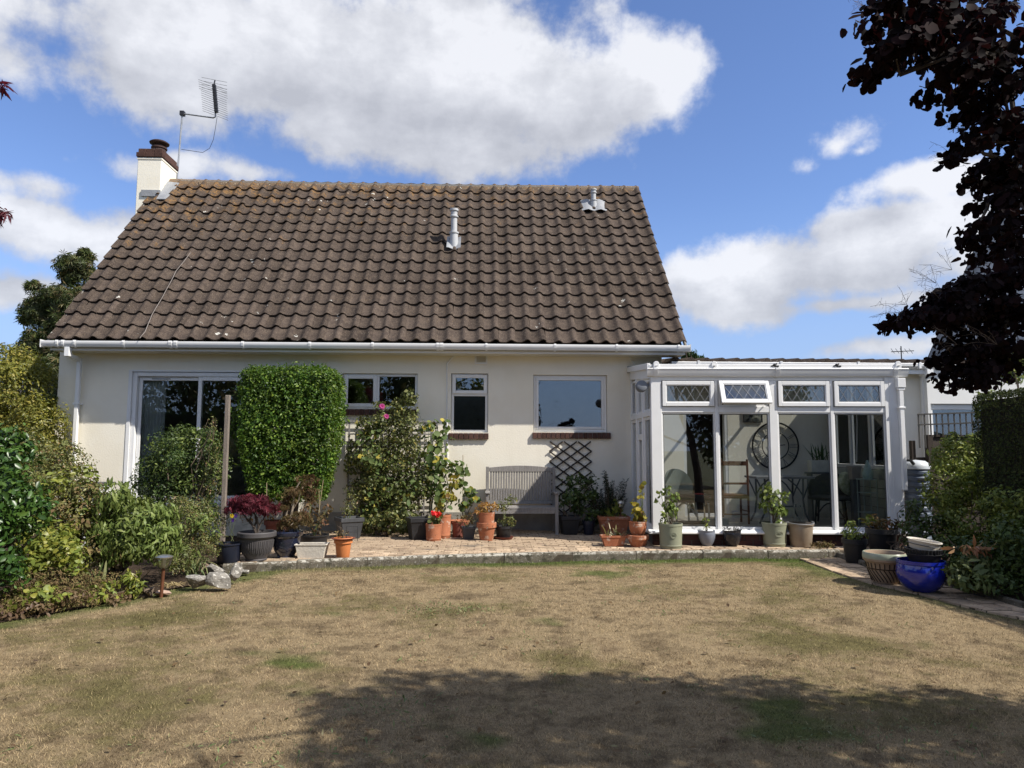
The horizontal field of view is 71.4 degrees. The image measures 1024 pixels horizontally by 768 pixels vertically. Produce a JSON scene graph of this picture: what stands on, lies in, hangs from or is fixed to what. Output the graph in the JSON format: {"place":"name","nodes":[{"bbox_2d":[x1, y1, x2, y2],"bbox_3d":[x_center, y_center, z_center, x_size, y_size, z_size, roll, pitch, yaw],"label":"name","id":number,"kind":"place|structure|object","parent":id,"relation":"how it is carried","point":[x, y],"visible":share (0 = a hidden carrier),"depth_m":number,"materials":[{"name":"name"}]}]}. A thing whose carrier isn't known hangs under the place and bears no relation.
{"place":"outdoors","nodes":[
{"label":"outdoors","id":0,"kind":"place"},
{"bbox_2d":[0,536,238,621],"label":"flower bed","id":1,"kind":"object","parent":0,"point":[152,577],"visible":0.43,"depth_m":8.34,"materials":[{"name":"soil"}]},
{"bbox_2d":[0,80,17,226],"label":"acer tree","id":2,"kind":"object","parent":1,"relation":"on","point":[4,215],"visible":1,"depth_m":3.14,"materials":[{"name":"red plant"}]},
{"bbox_2d":[0,421,59,591],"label":"camellia","id":3,"kind":"object","parent":1,"relation":"on","point":[15,518],"visible":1,"depth_m":6.42,"materials":[{"name":"green plant"}]},
{"bbox_2d":[0,342,71,481],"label":"golden shrub","id":4,"kind":"object","parent":1,"relation":"on","point":[28,409],"visible":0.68,"depth_m":12.00,"materials":[{"name":"green plant"}]},
{"bbox_2d":[12,516,92,592],"bbox_3d":[-4.554,1.722,6.993,0.919,0.824,0.669,-5,-7,44],"label":"lime shrub","id":5,"kind":"object","parent":1,"relation":"on","point":[45,548],"visible":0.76,"depth_m":6.92,"materials":[{"name":"green plant"}]},
{"bbox_2d":[12,425,121,575],"bbox_3d":[-5.191,1.359,8.281,1.187,1.772,2.199,5,-7,-41],"label":"mixed shrub","id":6,"kind":"object","parent":1,"relation":"on","point":[77,513],"visible":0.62,"depth_m":8.09,"materials":[{"name":"green plant"}]},
{"bbox_2d":[0,565,143,619],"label":"ground cover","id":7,"kind":"object","parent":1,"relation":"on","point":[47,596],"visible":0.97,"depth_m":6.59,"materials":[{"name":"green plant"}]},
{"bbox_2d":[83,476,184,580],"bbox_3d":[-4.159,1.614,7.829,1.182,1.187,0.808,-3,-6,28],"label":"laurel","id":8,"kind":"object","parent":1,"relation":"on","point":[155,531],"visible":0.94,"depth_m":7.74,"materials":[{"name":"green plant"}]},
{"bbox_2d":[118,568,153,598],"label":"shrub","id":9,"kind":"object","parent":1,"relation":"on","point":[133,583],"visible":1,"depth_m":7.15,"materials":[{"name":"green plant"}]},
{"bbox_2d":[124,421,236,526],"bbox_3d":[-4.855,1.496,10.484,1.550,1.900,1.306,0,-5,-2],"label":"bush","id":10,"kind":"object","parent":1,"relation":"on","point":[176,481],"visible":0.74,"depth_m":10.35,"materials":[{"name":"green plant"}]},
{"bbox_2d":[158,495,231,574],"bbox_3d":[-3.864,1.828,8.711,0.827,0.932,1.392,3,-6,-24],"label":"fine shrub","id":11,"kind":"object","parent":1,"relation":"on","point":[198,524],"visible":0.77,"depth_m":8.79,"materials":[{"name":"green plant"}]},
{"bbox_2d":[178,545,216,575],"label":"strap plant","id":12,"kind":"object","parent":1,"relation":"on","point":[195,568],"visible":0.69,"depth_m":8.38,"materials":[{"name":"green plant"}]},
{"bbox_2d":[182,413,223,549],"bbox_3d":[-4.378,1.418,10.237,0.562,2.001,0.488,4,-6,-34],"label":"wispy shrub","id":13,"kind":"object","parent":1,"relation":"on","point":[205,478],"visible":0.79,"depth_m":10.23,"materials":[{"name":"green plant"}]},
{"bbox_2d":[220,395,230,540],"bbox_3d":[-4.027,1.283,9.989,0.060,2.258,0.060,0,-5,-2],"label":"wooden post","id":14,"kind":"object","parent":1,"relation":"on","point":[225,450],"visible":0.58,"depth_m":9.99,"materials":[{"name":"wood"}]},
{"bbox_2d":[0,558,1023,767],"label":"lawn","id":15,"kind":"structure","parent":0,"point":[676,649],"depth_m":4.81,"materials":[{"name":"beige plant"}]},
{"bbox_2d":[155,554,172,597],"bbox_3d":[-3.498,1.925,7.142,0.170,0.422,0.170,0,-5,-2],"label":"solar light","id":16,"kind":"object","parent":15,"relation":"on","point":[163,566],"visible":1,"depth_m":7.13,"materials":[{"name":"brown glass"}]},
{"bbox_2d":[185,574,205,588],"bbox_3d":[-3.329,2.096,7.531,0.253,0.140,0.175,-2,-6,18],"label":"rock","id":17,"kind":"object","parent":15,"relation":"on","point":[194,580],"visible":0.89,"depth_m":7.49,"materials":[{"name":"stone"}]},
{"bbox_2d":[205,572,230,588],"bbox_3d":[-3.114,2.080,7.546,0.253,0.177,0.185,2,-6,-23],"label":"rock","id":18,"kind":"object","parent":15,"relation":"on","point":[219,579],"visible":1,"depth_m":7.49,"materials":[{"name":"stone"}]},
{"bbox_2d":[228,562,242,580],"bbox_3d":[-3.072,2.090,7.919,0.147,0.209,0.101,0,-5,-2],"label":"rock","id":19,"kind":"object","parent":15,"relation":"on","point":[235,573],"visible":1,"depth_m":7.90,"materials":[{"name":"stone"}]},
{"bbox_2d":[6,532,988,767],"bbox_3d":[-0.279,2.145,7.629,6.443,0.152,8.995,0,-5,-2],"label":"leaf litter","id":20,"kind":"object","parent":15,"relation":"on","point":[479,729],"visible":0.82,"depth_m":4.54,"materials":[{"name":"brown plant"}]},
{"bbox_2d":[840,0,1023,395],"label":"purple tree","id":21,"kind":"object","parent":15,"relation":"on","point":[974,59],"visible":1,"depth_m":2.26,"materials":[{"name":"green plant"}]},
{"bbox_2d":[0,0,1023,381],"label":"sky","id":22,"kind":"structure","parent":0,"point":[782,204],"materials":[{"name":"blue"}]},
{"bbox_2d":[215,529,955,573],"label":"patio","id":23,"kind":"structure","parent":0,"point":[396,548],"depth_m":9.86,"materials":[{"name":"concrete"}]},
{"bbox_2d":[215,541,241,562],"bbox_3d":[-3.516,2.087,8.835,0.330,0.229,0.330,0,-5,-2],"label":"plant pot","id":24,"kind":"object","parent":23,"relation":"on","point":[230,551],"visible":0.92,"depth_m":8.72,"materials":[{"name":"blue plastic"}]},
{"bbox_2d":[223,493,281,560],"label":"potted plant","id":25,"kind":"object","parent":23,"relation":"on","point":[257,544],"visible":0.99,"depth_m":8.88,"materials":[{"name":"red plant"}]},
{"bbox_2d":[234,512,281,529],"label":"potted plant","id":26,"kind":"object","parent":23,"relation":"on","point":[269,524],"visible":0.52,"depth_m":11.26,"materials":[{"name":"orange plant"}]},
{"bbox_2d":[229,361,349,528],"bbox_3d":[-3.560,1.020,11.396,1.861,2.810,1.038,0,-5,-2],"label":"clipped hedge","id":27,"kind":"object","parent":23,"relation":"on","point":[302,444],"visible":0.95,"depth_m":11.07,"materials":[{"name":"green plant"}]},
{"bbox_2d":[270,474,320,557],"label":"potted plant","id":28,"kind":"object","parent":23,"relation":"on","point":[286,538],"visible":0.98,"depth_m":9.19,"materials":[{"name":"green plant"}]},
{"bbox_2d":[266,478,332,541],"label":"potted plant","id":29,"kind":"object","parent":23,"relation":"on","point":[313,536],"visible":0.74,"depth_m":9.90,"materials":[{"name":"green plant"}]},
{"bbox_2d":[294,542,329,558],"bbox_3d":[-2.575,2.145,9.177,0.411,0.180,0.226,0,-5,-2],"label":"trough","id":30,"kind":"object","parent":23,"relation":"on","point":[312,550],"visible":0.97,"depth_m":9.08,"materials":[{"name":"stone"}]},
{"bbox_2d":[331,525,357,557],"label":"potted plant","id":31,"kind":"object","parent":23,"relation":"on","point":[343,545],"visible":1,"depth_m":9.14,"materials":[{"name":"orange plant"}]},
{"bbox_2d":[334,486,364,538],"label":"potted plant","id":32,"kind":"object","parent":23,"relation":"on","point":[343,522],"visible":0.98,"depth_m":11.12,"materials":[{"name":"grey plant"}]},
{"bbox_2d":[342,388,434,531],"bbox_3d":[-2.030,1.259,11.858,1.632,2.453,1.050,0,-5,-2],"label":"climbing rose","id":33,"kind":"object","parent":23,"relation":"on","point":[383,484],"visible":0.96,"depth_m":11.85,"materials":[{"name":"green plant"}]},
{"bbox_2d":[359,503,421,536],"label":"foliage","id":34,"kind":"object","parent":23,"relation":"on","point":[385,524],"visible":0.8,"depth_m":11.38,"materials":[{"name":"green plant"}]},
{"bbox_2d":[405,516,429,539],"bbox_3d":[-1.459,2.247,11.089,0.335,0.335,0.335,2,-6,-22],"label":"plant pot","id":35,"kind":"object","parent":23,"relation":"on","point":[416,526],"visible":0.85,"depth_m":10.96,"materials":[{"name":"black plastic"}]},
{"bbox_2d":[425,510,442,540],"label":"potted plant","id":36,"kind":"object","parent":23,"relation":"on","point":[433,530],"visible":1,"depth_m":10.85,"materials":[{"name":"orange plant"}]},
{"bbox_2d":[416,418,470,517],"bbox_3d":[-1.158,1.521,11.793,0.850,1.920,0.601,-3,-6,31],"label":"squash plant","id":37,"kind":"object","parent":23,"relation":"on","point":[431,460],"visible":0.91,"depth_m":11.78,"materials":[{"name":"green plant"}]},
{"bbox_2d":[434,475,459,538],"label":"potted plant","id":38,"kind":"object","parent":23,"relation":"on","point":[445,521],"visible":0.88,"depth_m":11.24,"materials":[{"name":"orange plant"}]},
{"bbox_2d":[452,522,465,536],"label":"plant pot","id":39,"kind":"object","parent":23,"relation":"on","point":[456,529],"visible":0.85,"depth_m":11.29,"materials":[{"name":"ceramic"}]},
{"bbox_2d":[456,511,477,539],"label":"potted plant","id":40,"kind":"object","parent":23,"relation":"on","point":[468,532],"visible":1,"depth_m":11.04,"materials":[{"name":"grey plastic"}]},
{"bbox_2d":[453,463,481,518],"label":"vine plant","id":41,"kind":"object","parent":23,"relation":"on","point":[463,505],"visible":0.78,"depth_m":11.89,"materials":[{"name":"green plant"}]},
{"bbox_2d":[477,522,495,540],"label":"plant pot","id":42,"kind":"object","parent":23,"relation":"on","point":[486,531],"visible":0.89,"depth_m":10.86,"materials":[{"name":"ceramic"}]},
{"bbox_2d":[474,500,498,522],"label":"potted plant","id":43,"kind":"object","parent":42,"relation":"on","point":[487,516],"visible":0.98,"depth_m":10.93,"materials":[{"name":"orange plant"}]},
{"bbox_2d":[494,494,517,539],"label":"potted plant","id":44,"kind":"object","parent":23,"relation":"on","point":[503,531],"visible":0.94,"depth_m":11.11,"materials":[{"name":"green plant"}]},
{"bbox_2d":[485,466,558,534],"bbox_3d":[0.159,1.939,11.973,1.224,1.118,0.595,0,-5,-2],"label":"bench","id":45,"kind":"object","parent":23,"relation":"on","point":[553,509],"visible":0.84,"depth_m":12.24,"materials":[{"name":"grey wood"}]},
{"bbox_2d":[559,515,580,534],"bbox_3d":[0.947,2.337,11.819,0.319,0.301,0.319,1,-5,-8],"label":"plant pot","id":46,"kind":"object","parent":23,"relation":"on","point":[569,524],"visible":0.9,"depth_m":11.69,"materials":[{"name":"black plastic"}]},
{"bbox_2d":[559,472,607,532],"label":"wall shrub","id":47,"kind":"object","parent":23,"relation":"on","point":[574,501],"visible":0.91,"depth_m":11.88,"materials":[{"name":"green plant"}]},
{"bbox_2d":[582,520,594,534],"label":"plant pot","id":48,"kind":"object","parent":23,"relation":"on","point":[588,526],"visible":0.99,"depth_m":11.70,"materials":[{"name":"black plastic"}]},
{"bbox_2d":[588,470,628,517],"bbox_3d":[1.626,1.990,12.116,0.877,1.062,0.683,0,-5,-2],"label":"rosemary","id":49,"kind":"object","parent":23,"relation":"on","point":[609,491],"visible":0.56,"depth_m":12.02,"materials":[{"name":"green plant"}]},
{"bbox_2d":[596,499,629,533],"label":"potted plant","id":50,"kind":"object","parent":23,"relation":"on","point":[613,520],"visible":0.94,"depth_m":11.55,"materials":[{"name":"brown plant"}]},
{"bbox_2d":[600,524,630,545],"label":"potted plant","id":51,"kind":"object","parent":23,"relation":"on","point":[616,538],"visible":0.98,"depth_m":10.30,"materials":[{"name":"ceramic"}]},
{"bbox_2d":[627,534,648,546],"bbox_3d":[1.820,2.266,10.304,0.316,0.170,0.316,0,-5,-2],"label":"clay bowl","id":52,"kind":"object","parent":23,"relation":"on","point":[637,541],"visible":0.91,"depth_m":10.19,"materials":[{"name":"ceramic"}]},
{"bbox_2d":[629,481,647,535],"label":"potted plant","id":53,"kind":"object","parent":52,"relation":"on","point":[637,525],"visible":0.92,"depth_m":10.29,"materials":[{"name":"orange plant"}]},
{"bbox_2d":[653,485,682,548],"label":"potted plant","id":54,"kind":"object","parent":23,"relation":"on","point":[670,533],"visible":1,"depth_m":10.10,"materials":[{"name":"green plant"}]},
{"bbox_2d":[698,509,714,545],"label":"potted plant","id":55,"kind":"object","parent":23,"relation":"on","point":[706,537],"visible":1,"depth_m":10.33,"materials":[{"name":"grey plant"}]},
{"bbox_2d":[722,526,741,546],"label":"potted plant","id":56,"kind":"object","parent":23,"relation":"on","point":[732,538],"visible":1,"depth_m":10.28,"materials":[{"name":"black plant"}]},
{"bbox_2d":[627,361,908,545],"bbox_3d":[3.955,1.075,11.559,3.905,3.042,2.328,0,-5,1],"label":"conservatory","id":57,"kind":"object","parent":23,"relation":"on","point":[877,427],"visible":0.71,"depth_m":10.63,"materials":[{"name":"white plastic"}]},
{"bbox_2d":[635,380,649,391],"bbox_3d":[2.020,0.031,10.759,0.308,0.194,0.161,0,-5,-2],"label":"outdoor lamp","id":58,"kind":"object","parent":57,"relation":"attached to","point":[641,385],"visible":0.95,"depth_m":10.70,"materials":[{"name":"white glass"}]},
{"bbox_2d":[664,469,698,520],"bbox_3d":[2.699,1.801,11.446,0.489,0.862,0.500,1,-5,-6],"label":"wicker chair","id":59,"kind":"object","parent":57,"relation":"on","point":[679,481],"visible":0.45,"depth_m":11.63,"materials":[{"name":"grey wicker"}]},
{"bbox_2d":[670,494,710,523],"bbox_3d":[2.741,1.938,10.921,0.560,0.491,0.320,0,-5,1],"label":"footstool","id":60,"kind":"object","parent":57,"relation":"on","point":[694,498],"visible":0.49,"depth_m":10.78,"materials":[{"name":"black fabric"}]},
{"bbox_2d":[721,459,749,523],"bbox_3d":[3.550,1.726,11.500,0.452,1.021,0.408,0,-5,1],"label":"ladder back chair","id":61,"kind":"object","parent":57,"relation":"on","point":[740,496],"visible":0.83,"depth_m":11.33,"materials":[{"name":"brown wood"}]},
{"bbox_2d":[744,475,814,523],"bbox_3d":[4.355,1.878,11.592,0.933,0.754,0.600,0,-5,1],"label":"table","id":62,"kind":"object","parent":57,"relation":"on","point":[788,477],"visible":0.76,"depth_m":11.40,"materials":[{"name":"metal"}]},
{"bbox_2d":[803,443,830,520],"bbox_3d":[5.220,1.635,12.006,0.596,1.304,0.240,0,-5,1],"label":"plant trough","id":63,"kind":"object","parent":57,"relation":"on","point":[819,466],"visible":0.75,"depth_m":11.95,"materials":[{"name":"beige paint"}]},
{"bbox_2d":[808,473,850,524],"bbox_3d":[5.130,1.840,11.469,0.686,0.802,0.500,-3,-6,29],"label":"wicker armchair","id":64,"kind":"object","parent":57,"relation":"on","point":[819,488],"visible":0.78,"depth_m":11.63,"materials":[{"name":"wicker"}]},
{"bbox_2d":[838,472,849,495],"bbox_3d":[5.370,1.597,11.406,0.400,0.400,0.120,3,-21,-31],"label":"cushion","id":65,"kind":"object","parent":64,"relation":"on","point":[844,482],"visible":0.71,"depth_m":11.32,"materials":[{"name":"fabric"}]},
{"bbox_2d":[846,466,861,524],"bbox_3d":[5.405,1.753,11.210,0.170,0.924,0.170,0,-5,1],"label":"square planter","id":66,"kind":"object","parent":57,"relation":"on","point":[854,473],"visible":0.88,"depth_m":11.17,"materials":[{"name":"ceramic"}]},
{"bbox_2d":[856,479,878,526],"bbox_3d":[5.446,1.821,10.902,0.220,0.733,0.220,0,-5,1],"label":"wire stand","id":67,"kind":"object","parent":57,"relation":"on","point":[864,511],"visible":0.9,"depth_m":10.88,"materials":[{"name":"black metal"}]},
{"bbox_2d":[862,460,872,478],"bbox_3d":[5.467,1.314,10.949,0.156,0.285,0.156,0,-5,-2],"label":"vase","id":68,"kind":"object","parent":67,"relation":"on","point":[867,472],"visible":1,"depth_m":10.90,"materials":[{"name":"glass"}]},
{"bbox_2d":[757,481,789,546],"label":"potted plant","id":69,"kind":"object","parent":23,"relation":"on","point":[775,535],"visible":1,"depth_m":10.38,"materials":[{"name":"green plant"}]},
{"bbox_2d":[786,521,814,547],"bbox_3d":[4.207,2.186,10.377,0.398,0.356,0.381,0,-5,-2],"label":"plant pot","id":70,"kind":"object","parent":23,"relation":"on","point":[800,534],"visible":0.97,"depth_m":10.24,"materials":[{"name":"ceramic"}]},
{"bbox_2d":[861,514,904,549],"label":"potted plant","id":71,"kind":"object","parent":23,"relation":"on","point":[881,536],"visible":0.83,"depth_m":9.99,"materials":[{"name":"black plastic"}]},
{"bbox_2d":[904,459,932,539],"bbox_3d":[6.018,1.783,10.709,0.572,1.348,0.418,0,-5,-2],"label":"water butt","id":72,"kind":"object","parent":23,"relation":"on","point":[917,470],"visible":0.39,"depth_m":10.60,"materials":[{"name":"grey plastic"}]},
{"bbox_2d":[704,517,728,525],"bbox_3d":[3.080,2.092,10.732,0.320,0.150,0.180,0,-5,-2],"label":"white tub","id":73,"kind":"object","parent":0,"point":[725,522],"visible":0.4,"depth_m":10.65,"materials":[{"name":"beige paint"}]},
{"bbox_2d":[799,552,1023,620],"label":"path","id":74,"kind":"structure","parent":0,"point":[1003,606],"depth_m":7.35,"materials":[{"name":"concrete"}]},
{"bbox_2d":[839,514,875,562],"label":"potted plant","id":75,"kind":"object","parent":74,"relation":"on","point":[854,547],"visible":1,"depth_m":9.38,"materials":[{"name":"black plant"}]},
{"bbox_2d":[862,549,906,583],"bbox_3d":[4.209,2.061,8.021,0.470,0.331,0.470,0,-5,-2],"label":"plant pot","id":76,"kind":"object","parent":74,"relation":"on","point":[880,564],"visible":0.74,"depth_m":7.89,"materials":[{"name":"ceramic"}]},
{"bbox_2d":[895,556,946,592],"bbox_3d":[4.333,2.023,7.540,0.479,0.320,0.479,0,-5,-2],"label":"plant pot","id":77,"kind":"object","parent":74,"relation":"on","point":[923,577],"visible":0.91,"depth_m":7.37,"materials":[{"name":"ceramic"}]},
{"bbox_2d":[904,551,943,562],"bbox_3d":[4.372,1.834,7.559,0.369,0.079,0.369,0,-5,-2],"label":"plant pot","id":78,"kind":"object","parent":77,"relation":"on","point":[925,558],"visible":0.78,"depth_m":7.42,"materials":[{"name":"black plastic"}]},
{"bbox_2d":[904,546,942,554],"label":"plant pot","id":79,"kind":"object","parent":78,"relation":"on","point":[908,549],"visible":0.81,"depth_m":7.44,"materials":[{"name":"grey plastic"}]},
{"bbox_2d":[907,537,942,549],"bbox_3d":[4.378,1.708,7.567,0.334,0.096,0.334,7,-1,-1],"label":"plant pot","id":80,"kind":"object","parent":79,"relation":"on","point":[920,543],"visible":0.97,"depth_m":7.48,"materials":[{"name":"ceramic"}]},
{"bbox_2d":[941,556,1023,600],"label":"flower bed","id":81,"kind":"object","parent":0,"point":[1021,597],"depth_m":7.37,"materials":[{"name":"soil"}]},
{"bbox_2d":[886,496,961,555],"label":"shade shrub","id":82,"kind":"object","parent":81,"relation":"on","point":[915,516],"visible":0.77,"depth_m":8.86,"materials":[{"name":"green plant"}]},
{"bbox_2d":[909,435,986,543],"bbox_3d":[7.453,1.673,11.112,2.420,1.748,0.140,0,-5,-2],"label":"fence","id":83,"kind":"object","parent":81,"relation":"on","point":[932,440],"visible":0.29,"depth_m":11.09,"materials":[{"name":"green plant"}]},
{"bbox_2d":[917,412,978,447],"bbox_3d":[7.027,0.705,11.107,1.421,0.589,0.023,0,-5,-2],"label":"fence trellis","id":84,"kind":"object","parent":83,"relation":"attached to","point":[948,423],"visible":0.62,"depth_m":11.10,"materials":[{"name":"grey wood"}]},
{"bbox_2d":[916,429,1023,560],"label":"bush","id":85,"kind":"object","parent":81,"relation":"on","point":[957,508],"visible":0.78,"depth_m":9.53,"materials":[{"name":"green plant"}]},
{"bbox_2d":[940,535,1003,595],"bbox_3d":[4.755,1.863,7.326,0.824,0.653,0.538,4,-7,-39],"label":"peony","id":86,"kind":"object","parent":81,"relation":"on","point":[968,578],"visible":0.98,"depth_m":7.16,"materials":[{"name":"green plant"}]},
{"bbox_2d":[935,513,1023,598],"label":"border shrub","id":87,"kind":"object","parent":81,"relation":"on","point":[1010,574],"visible":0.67,"depth_m":7.10,"materials":[{"name":"green plant"}]},
{"bbox_2d":[971,387,1023,566],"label":"boundary hedge","id":88,"kind":"object","parent":81,"relation":"on","point":[1001,422],"visible":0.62,"depth_m":8.71,"materials":[{"name":"green plant"}]},
{"bbox_2d":[972,359,1023,417],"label":"hedge top bush","id":89,"kind":"object","parent":81,"relation":"on","point":[1017,380],"visible":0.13,"depth_m":9.78,"materials":[{"name":"green plant"}]},
{"label":"ground","id":90,"kind":"structure","parent":0,"visible":0},
{"bbox_2d":[6,247,97,387],"bbox_3d":[-12.524,-0.248,19.739,2.696,7.299,1.802,-2,-6,17],"label":"tree","id":91,"kind":"object","parent":90,"relation":"on","point":[43,309],"visible":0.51,"depth_m":19.56,"materials":[{"name":"green plant"}]},
{"bbox_2d":[40,139,1022,535],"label":"house","id":92,"kind":"structure","parent":90,"relation":"on","point":[510,325],"depth_m":12.74,"materials":[{"name":"tile"}]},
{"bbox_2d":[138,381,166,495],"bbox_3d":[-6.329,0.966,12.499,0.436,2.100,0.055,0,-5,-2],"label":"curtain","id":93,"kind":"object","parent":92,"relation":"hanging from","point":[153,407],"visible":0.43,"depth_m":12.54,"materials":[{"name":"fabric"}]},
{"bbox_2d":[128,372,267,506],"bbox_3d":[-5.401,0.953,12.353,2.525,2.323,0.220,0,-5,-2],"label":"sliding door","id":94,"kind":"structure","parent":92,"relation":"in","point":[139,378],"depth_m":12.43,"materials":[{"name":"white plastic"}]},
{"bbox_2d":[176,77,227,178],"bbox_3d":[-7.101,-5.727,16.294,1.119,2.883,0.330,0,-5,-2],"label":"aerial","id":95,"kind":"object","parent":92,"relation":"on","point":[182,113],"visible":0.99,"depth_m":16.32,"materials":[{"name":"metal"}]},
{"bbox_2d":[344,374,417,408],"bbox_3d":[-2.324,0.129,12.596,1.305,0.613,0.092,0,-5,-2],"label":"window","id":96,"kind":"structure","parent":92,"relation":"in","point":[376,377],"depth_m":12.56,"materials":[{"name":"white plastic"}]},
{"bbox_2d":[346,420,437,525],"bbox_3d":[-2.070,1.559,12.333,1.567,1.850,0.031,0,-5,-2],"label":"square trellis","id":97,"kind":"object","parent":92,"relation":"attached to","point":[425,434],"visible":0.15,"depth_m":12.36,"materials":[{"name":"brown wood"}]},
{"bbox_2d":[451,374,487,432],"bbox_3d":[-0.751,0.339,12.629,0.643,1.038,0.100,0,-5,-2],"label":"window","id":98,"kind":"structure","parent":92,"relation":"in","point":[469,408],"depth_m":12.61,"materials":[{"name":"white plastic"}]},
{"bbox_2d":[533,375,606,431],"bbox_3d":[1.031,0.351,12.699,1.302,1.005,0.082,0,-5,-2],"label":"window","id":99,"kind":"structure","parent":92,"relation":"in","point":[536,378],"depth_m":12.66,"materials":[{"name":"white plastic"}]},
{"bbox_2d":[549,441,591,512],"bbox_3d":[1.026,1.632,12.469,0.758,1.261,0.025,0,-5,-2],"label":"diamond trellis","id":100,"kind":"object","parent":92,"relation":"attached to","point":[570,466],"visible":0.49,"depth_m":12.49,"materials":[{"name":"brown wood"}]},
{"bbox_2d":[743,415,762,422],"bbox_3d":[4.292,0.570,12.693,0.344,0.230,0.026,0,-5,-2],"label":"picture","id":101,"kind":"object","parent":92,"relation":"attached to","point":[752,418],"visible":0.59,"depth_m":12.68,"materials":[{"name":"black plastic"}]},
{"bbox_2d":[752,422,798,469],"bbox_3d":[4.679,1.099,12.642,0.858,0.858,0.033,0,-5,-2],"label":"wall clock","id":102,"kind":"object","parent":92,"relation":"attached to","point":[757,457],"depth_m":12.63,"materials":[{"name":"black metal"}]},
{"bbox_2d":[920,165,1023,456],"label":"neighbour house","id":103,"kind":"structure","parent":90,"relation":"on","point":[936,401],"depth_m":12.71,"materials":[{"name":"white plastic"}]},
{"bbox_2d":[931,404,979,434],"bbox_3d":[8.591,1.077,12.700,2.327,1.428,0.070,0,-5,-2],"label":"window","id":104,"kind":"structure","parent":103,"relation":"in","point":[933,406],"depth_m":12.70,"materials":[{"name":"white plastic"}]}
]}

